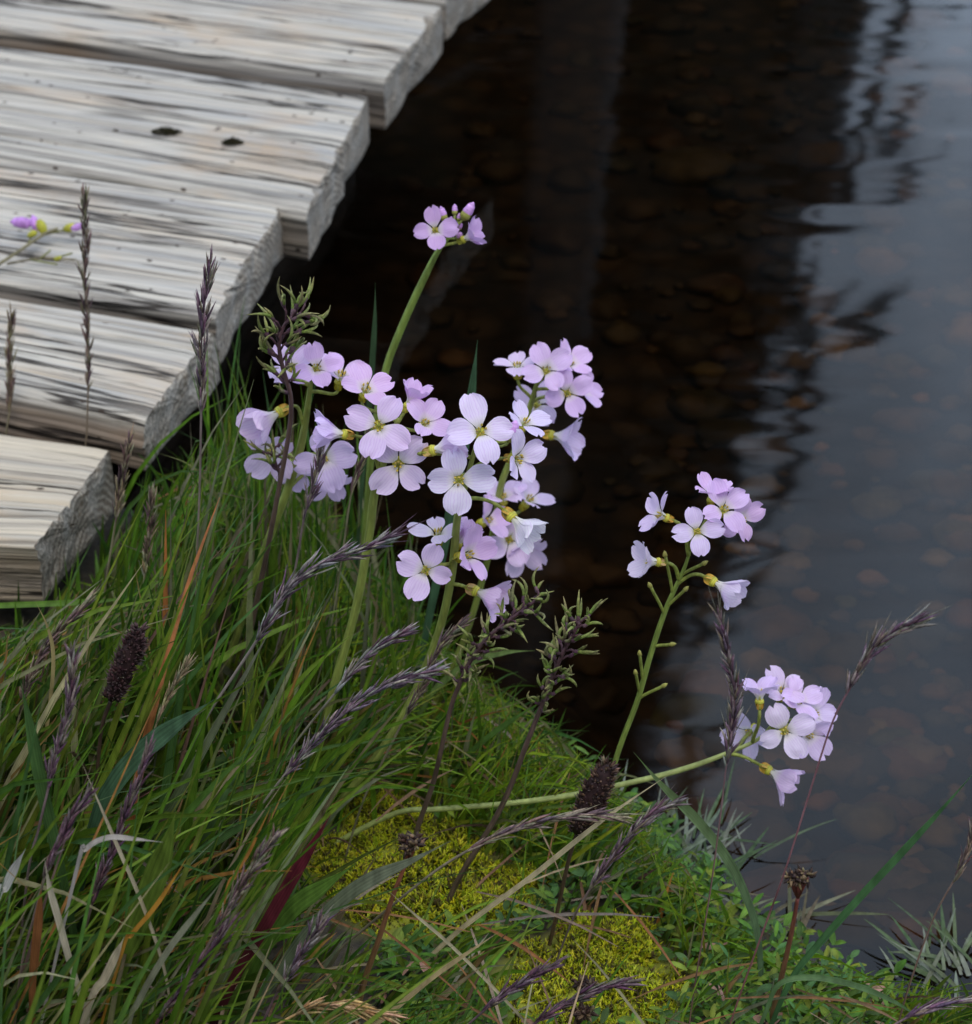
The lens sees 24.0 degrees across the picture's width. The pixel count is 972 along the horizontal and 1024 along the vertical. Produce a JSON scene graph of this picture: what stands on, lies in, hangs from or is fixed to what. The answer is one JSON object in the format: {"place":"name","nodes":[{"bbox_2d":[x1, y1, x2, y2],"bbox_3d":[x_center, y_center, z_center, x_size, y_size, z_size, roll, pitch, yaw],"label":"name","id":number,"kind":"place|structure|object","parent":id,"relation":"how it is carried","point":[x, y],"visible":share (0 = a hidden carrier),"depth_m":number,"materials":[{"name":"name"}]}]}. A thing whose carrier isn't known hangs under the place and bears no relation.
{"place":"outdoors","nodes":[
{"label":"outdoors","id":0,"kind":"place"},
{"bbox_2d":[227,277,330,748],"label":"plantlet grass","id":1,"kind":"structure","parent":0,"point":[294,344],"depth_m":0.95,"materials":[{"name":"green plant"}]},
{"bbox_2d":[0,299,971,1023],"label":"ground","id":2,"kind":"structure","parent":0,"point":[86,572],"depth_m":0.98,"materials":[{"name":"green plant"}]},
{"bbox_2d":[4,299,17,434],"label":"flowering grass","id":3,"kind":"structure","parent":2,"relation":"on","point":[9,385],"depth_m":1.19,"materials":[{"name":"plant"}]},
{"bbox_2d":[0,850,24,899],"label":"dead leaf","id":4,"kind":"object","parent":2,"relation":"on","point":[9,877],"visible":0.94,"depth_m":0.80,"materials":[{"name":"grey plant"}]},
{"bbox_2d":[29,882,42,1023],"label":"grass blade","id":5,"kind":"object","parent":2,"relation":"on","point":[36,941],"visible":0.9,"depth_m":0.80,"materials":[{"name":"plant"}]},
{"bbox_2d":[34,605,54,786],"bbox_3d":[-0.185,0.100,0.935,0.028,0.156,0.001,0,33,0],"label":"straw","id":6,"kind":"object","parent":2,"relation":"on","point":[52,671],"visible":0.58,"depth_m":0.91,"materials":[{"name":"beige plant"}]},
{"bbox_2d":[16,641,82,971],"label":"flowering grass","id":7,"kind":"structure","parent":2,"relation":"on","point":[65,723],"depth_m":0.81,"materials":[{"name":"plant"}]},
{"bbox_2d":[2,584,99,784],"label":"flowering grass","id":8,"kind":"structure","parent":2,"relation":"on","point":[44,651],"depth_m":0.92,"materials":[{"name":"purple plant"}]},
{"bbox_2d":[20,680,91,1014],"bbox_3d":[-0.158,0.136,0.852,0.011,0.184,0.001,0,33,0],"label":"grass blade","id":9,"kind":"object","parent":2,"relation":"on","point":[38,769],"visible":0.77,"depth_m":0.83,"materials":[{"name":"green plant"}]},
{"bbox_2d":[13,781,98,1023],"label":"flowering grass","id":10,"kind":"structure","parent":2,"relation":"on","point":[63,836],"depth_m":0.79,"materials":[{"name":"plant"}]},
{"bbox_2d":[44,858,89,1023],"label":"straw","id":11,"kind":"object","parent":2,"relation":"on","point":[58,921],"visible":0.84,"depth_m":0.80,"materials":[{"name":"beige plant"}]},
{"bbox_2d":[76,182,93,552],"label":"flowering grass","id":12,"kind":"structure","parent":2,"relation":"on","point":[84,201],"depth_m":1.14,"materials":[{"name":"plant"}]},
{"bbox_2d":[40,834,157,1023],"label":"dead leaf","id":13,"kind":"object","parent":2,"relation":"on","point":[88,846],"visible":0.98,"depth_m":0.80,"materials":[{"name":"grey plant"}]},
{"bbox_2d":[79,936,124,1023],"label":"dead leaf","id":14,"kind":"object","parent":2,"relation":"on","point":[101,982],"visible":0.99,"depth_m":0.81,"materials":[{"name":"beige plant"}]},
{"bbox_2d":[70,730,156,976],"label":"flowering grass","id":15,"kind":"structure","parent":2,"relation":"on","point":[104,867],"depth_m":0.81,"materials":[{"name":"purple plant"}]},
{"bbox_2d":[93,423,135,670],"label":"flowering grass","id":16,"kind":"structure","parent":2,"relation":"on","point":[118,508],"depth_m":1.04,"materials":[{"name":"plant"}]},
{"bbox_2d":[94,621,150,859],"bbox_3d":[-0.149,0.111,0.930,0.037,0.161,0.014,0,33,0],"label":"sedge spike","id":17,"kind":"object","parent":2,"relation":"on","point":[129,654],"visible":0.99,"depth_m":0.90,"materials":[{"name":"black plant"}]},
{"bbox_2d":[80,759,174,1023],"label":"straw","id":18,"kind":"object","parent":2,"relation":"on","point":[129,873],"visible":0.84,"depth_m":0.81,"materials":[{"name":"beige plant"}]},
{"bbox_2d":[58,700,212,963],"bbox_3d":[-0.140,0.134,0.886,0.078,0.155,0.004,0,33,0],"label":"grass blade","id":19,"kind":"object","parent":2,"relation":"on","point":[165,732],"visible":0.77,"depth_m":0.86,"materials":[{"name":"green plant"}]},
{"bbox_2d":[103,812,175,1023],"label":"grass blade","id":20,"kind":"object","parent":2,"relation":"on","point":[161,858],"visible":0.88,"depth_m":0.82,"materials":[{"name":"green plant"}]},
{"bbox_2d":[122,480,158,718],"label":"flowering grass","id":21,"kind":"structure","parent":2,"relation":"on","point":[153,519],"depth_m":1.02,"materials":[{"name":"plant"}]},
{"bbox_2d":[100,856,187,1023],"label":"grass blade","id":22,"kind":"object","parent":2,"relation":"on","point":[144,919],"visible":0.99,"depth_m":0.81,"materials":[{"name":"plant"}]},
{"bbox_2d":[127,884,219,1023],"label":"grass blade","id":23,"kind":"object","parent":2,"relation":"on","point":[177,937],"visible":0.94,"depth_m":0.79,"materials":[{"name":"green plant"}]},
{"bbox_2d":[154,652,196,727],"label":"flowering grass","id":24,"kind":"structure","parent":2,"relation":"on","point":[178,678],"depth_m":0.90,"materials":[{"name":"plant"}]},
{"bbox_2d":[162,454,233,560],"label":"grass stalk","id":25,"kind":"object","parent":2,"relation":"on","point":[220,504],"depth_m":1.07,"materials":[{"name":"green plant"}]},
{"bbox_2d":[155,909,243,1023],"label":"flowering grass","id":26,"kind":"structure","parent":2,"relation":"on","point":[171,1001],"depth_m":0.80,"materials":[{"name":"plant"}]},
{"bbox_2d":[188,246,220,653],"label":"flowering grass","id":27,"kind":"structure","parent":2,"relation":"on","point":[201,369],"depth_m":0.93,"materials":[{"name":"plant"}]},
{"bbox_2d":[196,813,267,1012],"bbox_3d":[-0.098,0.166,0.847,0.045,0.151,0.001,0,33,0],"label":"grass blade","id":28,"kind":"object","parent":2,"relation":"on","point":[241,865],"visible":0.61,"depth_m":0.82,"materials":[{"name":"green plant"}]},
{"bbox_2d":[179,823,289,1022],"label":"flowering grass","id":29,"kind":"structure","parent":2,"relation":"on","point":[262,850],"depth_m":0.80,"materials":[{"name":"plant"}]},
{"bbox_2d":[223,423,298,730],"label":"plantlet grass","id":30,"kind":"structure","parent":2,"relation":"on","point":[275,466],"depth_m":0.99,"materials":[{"name":"green plant"}]},
{"bbox_2d":[210,814,330,1023],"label":"grass blade","id":31,"kind":"object","parent":2,"relation":"on","point":[275,907],"visible":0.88,"depth_m":0.85,"materials":[{"name":"red plant"}]},
{"bbox_2d":[134,513,429,894],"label":"flowering grass","id":32,"kind":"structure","parent":2,"relation":"on","point":[383,539],"depth_m":0.87,"materials":[{"name":"plant"}]},
{"bbox_2d":[209,341,364,723],"bbox_3d":[-0.091,0.019,1.032,0.081,0.219,0.038,-10,34,-15],"label":"cuckoo flower","id":33,"kind":"object","parent":2,"relation":"on","point":[256,426],"visible":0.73,"depth_m":1.00,"materials":[{"name":"purple plant"}]},
{"bbox_2d":[231,863,355,1020],"bbox_3d":[-0.078,0.174,0.894,0.058,0.097,0.004,0,33,0],"label":"grass blade","id":34,"kind":"object","parent":2,"relation":"on","point":[298,902],"visible":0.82,"depth_m":0.88,"materials":[{"name":"green plant"}]},
{"bbox_2d":[260,441,331,712],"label":"flowering grass","id":35,"kind":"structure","parent":2,"relation":"on","point":[310,498],"depth_m":0.98,"materials":[{"name":"plant"}]},
{"bbox_2d":[262,905,336,1020],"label":"flowering grass","id":36,"kind":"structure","parent":2,"relation":"on","point":[322,921],"depth_m":0.83,"materials":[{"name":"plant"}]},
{"bbox_2d":[198,621,419,900],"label":"flowering grass","id":37,"kind":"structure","parent":2,"relation":"on","point":[386,641],"depth_m":0.90,"materials":[{"name":"plant"}]},
{"bbox_2d":[170,658,450,939],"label":"flowering grass","id":38,"kind":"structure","parent":2,"relation":"on","point":[399,680],"depth_m":0.88,"materials":[{"name":"plant"}]},
{"bbox_2d":[305,429,372,741],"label":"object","id":39,"kind":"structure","parent":2,"relation":"on","point":[358,469],"depth_m":0.99,"materials":[{"name":"green plant"}]},
{"bbox_2d":[277,995,409,1023],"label":"flowering grass","id":40,"kind":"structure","parent":2,"relation":"on","point":[371,1011],"depth_m":0.83,"materials":[{"name":"beige plant"}]},
{"bbox_2d":[249,841,449,1021],"bbox_3d":[-0.058,0.170,0.862,0.090,0.121,0.003,0,33,0],"label":"grass blade","id":41,"kind":"object","parent":2,"relation":"on","point":[351,891],"visible":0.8,"depth_m":0.84,"materials":[{"name":"green plant"}]},
{"bbox_2d":[355,291,376,575],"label":"grass blade","id":42,"kind":"object","parent":2,"relation":"on","point":[372,366],"visible":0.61,"depth_m":1.10,"materials":[{"name":"green plant"}]},
{"bbox_2d":[304,362,449,805],"bbox_3d":[-0.050,0.048,0.982,0.073,0.234,0.039,9,34,13],"label":"cuckoo flower","id":43,"kind":"object","parent":2,"relation":"on","point":[382,443],"visible":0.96,"depth_m":0.92,"materials":[{"name":"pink plant"}]},
{"bbox_2d":[352,830,428,1023],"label":"wood rush","id":44,"kind":"object","parent":2,"relation":"on","point":[409,842],"visible":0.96,"depth_m":0.88,"materials":[{"name":"brown plant"}]},
{"bbox_2d":[345,612,477,856],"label":"flowering grass","id":45,"kind":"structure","parent":2,"relation":"on","point":[445,639],"depth_m":0.96,"materials":[{"name":"purple plant"}]},
{"bbox_2d":[355,202,486,650],"bbox_3d":[-0.034,-0.022,1.087,0.069,0.269,0.020,0,33,0],"label":"cuckoo flower","id":46,"kind":"object","parent":2,"relation":"on","point":[447,228],"visible":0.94,"depth_m":1.03,"materials":[{"name":"green plant"}]},
{"bbox_2d":[373,933,496,1023],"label":"straw","id":47,"kind":"object","parent":2,"relation":"on","point":[422,985],"visible":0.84,"depth_m":0.87,"materials":[{"name":"beige plant"}]},
{"bbox_2d":[325,393,552,831],"bbox_3d":[-0.025,0.054,0.967,0.105,0.236,0.044,0,33,0],"label":"cuckoo flower","id":48,"kind":"object","parent":2,"relation":"on","point":[450,449],"visible":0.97,"depth_m":0.93,"materials":[{"name":"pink plant"}]},
{"bbox_2d":[417,340,477,670],"bbox_3d":[-0.021,0.014,1.082,0.034,0.218,0.001,0,33,0],"label":"grass blade","id":49,"kind":"object","parent":2,"relation":"on","point":[435,587],"visible":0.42,"depth_m":1.10,"materials":[{"name":"green plant"}]},
{"bbox_2d":[385,888,527,1023],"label":"straw","id":50,"kind":"object","parent":2,"relation":"on","point":[465,959],"visible":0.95,"depth_m":0.90,"materials":[{"name":"beige plant"}]},
{"bbox_2d":[405,650,534,746],"bbox_3d":[-0.013,0.096,1.076,0.070,0.077,0.002,0,33,0],"label":"grass blade","id":51,"kind":"object","parent":2,"relation":"on","point":[445,678],"visible":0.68,"depth_m":1.06,"materials":[{"name":"plant"}]},
{"bbox_2d":[299,801,649,981],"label":"flowering grass","id":52,"kind":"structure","parent":2,"relation":"on","point":[502,832],"depth_m":0.89,"materials":[{"name":"purple plant"}]},
{"bbox_2d":[406,567,553,867],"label":"plantlet grass","id":53,"kind":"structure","parent":2,"relation":"on","point":[526,607],"depth_m":0.93,"materials":[{"name":"green plant"}]},
{"bbox_2d":[439,706,532,795],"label":"grass blade","id":54,"kind":"object","parent":2,"relation":"on","point":[492,733],"visible":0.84,"depth_m":1.04,"materials":[{"name":"green plant"}]},
{"bbox_2d":[306,782,691,1023],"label":"moss","id":55,"kind":"object","parent":2,"relation":"on","point":[607,957],"visible":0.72,"depth_m":0.98,"materials":[{"name":"yellow plant"}]},
{"bbox_2d":[433,338,603,701],"bbox_3d":[0.013,0.013,1.093,0.084,0.213,0.041,0,33,0],"label":"cuckoo flower","id":56,"kind":"object","parent":2,"relation":"on","point":[561,360],"visible":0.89,"depth_m":1.06,"materials":[{"name":"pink plant"}]},
{"bbox_2d":[468,954,571,1023],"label":"flowering grass","id":57,"kind":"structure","parent":2,"relation":"on","point":[533,974],"depth_m":0.85,"materials":[{"name":"plant"}]},
{"bbox_2d":[446,592,607,906],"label":"plantlet grass","id":58,"kind":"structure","parent":2,"relation":"on","point":[550,677],"depth_m":0.92,"materials":[{"name":"green plant"}]},
{"bbox_2d":[413,773,670,973],"bbox_3d":[0.012,0.158,0.925,0.124,0.137,0.001,0,33,0],"label":"straw","id":59,"kind":"object","parent":2,"relation":"on","point":[526,880],"visible":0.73,"depth_m":0.92,"materials":[{"name":"beige plant"}]},
{"bbox_2d":[548,755,619,945],"bbox_3d":[0.038,0.155,0.959,0.034,0.132,0.017,0,33,0],"label":"sedge spike","id":60,"kind":"object","parent":2,"relation":"on","point":[597,785],"visible":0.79,"depth_m":0.93,"materials":[{"name":"brown plant"}]},
{"bbox_2d":[569,1002,598,1023],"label":"wood rush","id":61,"kind":"object","parent":2,"relation":"on","point":[581,1013],"visible":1,"depth_m":0.87,"materials":[{"name":"brown plant"}]},
{"bbox_2d":[570,974,598,1023],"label":"wood rush","id":62,"kind":"object","parent":2,"relation":"on","point":[587,981],"visible":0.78,"depth_m":0.89,"materials":[{"name":"brown plant"}]},
{"bbox_2d":[334,665,837,844],"bbox_3d":[0.035,0.113,0.996,0.235,0.108,0.040,0,33,0],"label":"cuckoo flower","id":63,"kind":"object","parent":2,"relation":"on","point":[813,699],"visible":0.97,"depth_m":0.98,"materials":[{"name":"purple plant"}]},
{"bbox_2d":[533,975,647,1023],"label":"flowering grass","id":64,"kind":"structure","parent":2,"relation":"on","point":[590,991],"depth_m":0.87,"materials":[{"name":"purple plant"}]},
{"bbox_2d":[551,787,690,973],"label":"flowering grass","id":65,"kind":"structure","parent":2,"relation":"on","point":[647,819],"depth_m":0.92,"materials":[{"name":"purple plant"}]},
{"bbox_2d":[357,738,906,1023],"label":"ground cover","id":66,"kind":"object","parent":2,"relation":"on","point":[711,1008],"visible":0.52,"depth_m":0.97,"materials":[{"name":"green plant"}]},
{"bbox_2d":[569,472,765,884],"bbox_3d":[0.072,0.086,0.967,0.082,0.229,0.032,0,33,0],"label":"cuckoo flower","id":67,"kind":"object","parent":2,"relation":"on","point":[745,508],"visible":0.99,"depth_m":0.92,"materials":[{"name":"purple plant"}]},
{"bbox_2d":[635,754,763,985],"bbox_3d":[0.088,0.155,0.935,0.061,0.146,0.002,0,33,0],"label":"grass blade","id":68,"kind":"object","parent":2,"relation":"on","point":[698,822],"visible":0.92,"depth_m":0.93,"materials":[{"name":"green plant"}]},
{"bbox_2d":[689,589,751,1023],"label":"flowering grass","id":69,"kind":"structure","parent":2,"relation":"on","point":[734,714],"depth_m":0.83,"materials":[{"name":"plant"}]},
{"bbox_2d":[614,759,835,904],"bbox_3d":[0.099,0.148,1.067,0.109,0.028,0.105,-28,42,-36],"label":"marsh grass tuft","id":70,"kind":"object","parent":2,"relation":"on","point":[701,838],"visible":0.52,"depth_m":1.07,"materials":[{"name":"green plant"}]},
{"bbox_2d":[770,864,817,1020],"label":"wood rush","id":71,"kind":"object","parent":2,"relation":"on","point":[797,879],"visible":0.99,"depth_m":0.89,"materials":[{"name":"brown plant"}]},
{"bbox_2d":[730,602,948,1023],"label":"flowering grass","id":72,"kind":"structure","parent":2,"relation":"on","point":[917,620],"depth_m":0.80,"materials":[{"name":"plant"}]},
{"bbox_2d":[759,974,926,1023],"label":"grass blade","id":73,"kind":"object","parent":2,"relation":"on","point":[824,978],"visible":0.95,"depth_m":0.89,"materials":[{"name":"green plant"}]},
{"bbox_2d":[769,775,971,1023],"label":"grass blade","id":74,"kind":"object","parent":2,"relation":"on","point":[871,884],"visible":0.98,"depth_m":0.89,"materials":[{"name":"green plant"}]},
{"bbox_2d":[894,995,971,1023],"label":"flowering grass","id":75,"kind":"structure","parent":2,"relation":"on","point":[931,1006],"depth_m":0.86,"materials":[{"name":"plant"}]},
{"bbox_2d":[898,819,971,1020],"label":"flowering grass","id":76,"kind":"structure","parent":2,"relation":"on","point":[963,861],"depth_m":0.86,"materials":[{"name":"plant"}]},
{"bbox_2d":[111,0,971,998],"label":"water","id":77,"kind":"structure","parent":0,"point":[729,240],"depth_m":1.48,"materials":[{"name":"black liquid"}]},
{"bbox_2d":[0,0,488,601],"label":"boardwalk","id":78,"kind":"structure","parent":77,"relation":"on","point":[298,98],"depth_m":1.42,"materials":[{"name":"grey wood"}]},
{"bbox_2d":[0,215,80,264],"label":"flower sprig","id":79,"kind":"object","parent":78,"relation":"on","point":[36,224],"visible":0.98,"depth_m":1.34,"materials":[{"name":"purple plant"}]},
{"bbox_2d":[151,125,181,135],"bbox_3d":[-0.206,-0.247,1.477,0.020,0.004,0.010,0,33,0],"label":"dark wood knot","id":80,"kind":"object","parent":78,"relation":"on","point":[168,130],"visible":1,"depth_m":1.48,"materials":[{"name":"black wood"}]},
{"bbox_2d":[221,137,243,144],"bbox_3d":[-0.162,-0.238,1.463,0.015,0.005,0.007,0,33,0],"label":"wood knot","id":81,"kind":"object","parent":78,"relation":"on","point":[232,141],"visible":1,"depth_m":1.46,"materials":[{"name":"black wood"}]},
{"bbox_2d":[668,852,888,958],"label":"marsh grass tuft","id":82,"kind":"object","parent":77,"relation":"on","point":[808,913],"visible":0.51,"depth_m":1.03,"materials":[{"name":"green plant"}]},
{"bbox_2d":[865,895,971,998],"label":"marsh grass tuft","id":83,"kind":"object","parent":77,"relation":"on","point":[927,968],"visible":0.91,"depth_m":1.01,"materials":[{"name":"green plant"}]}
]}

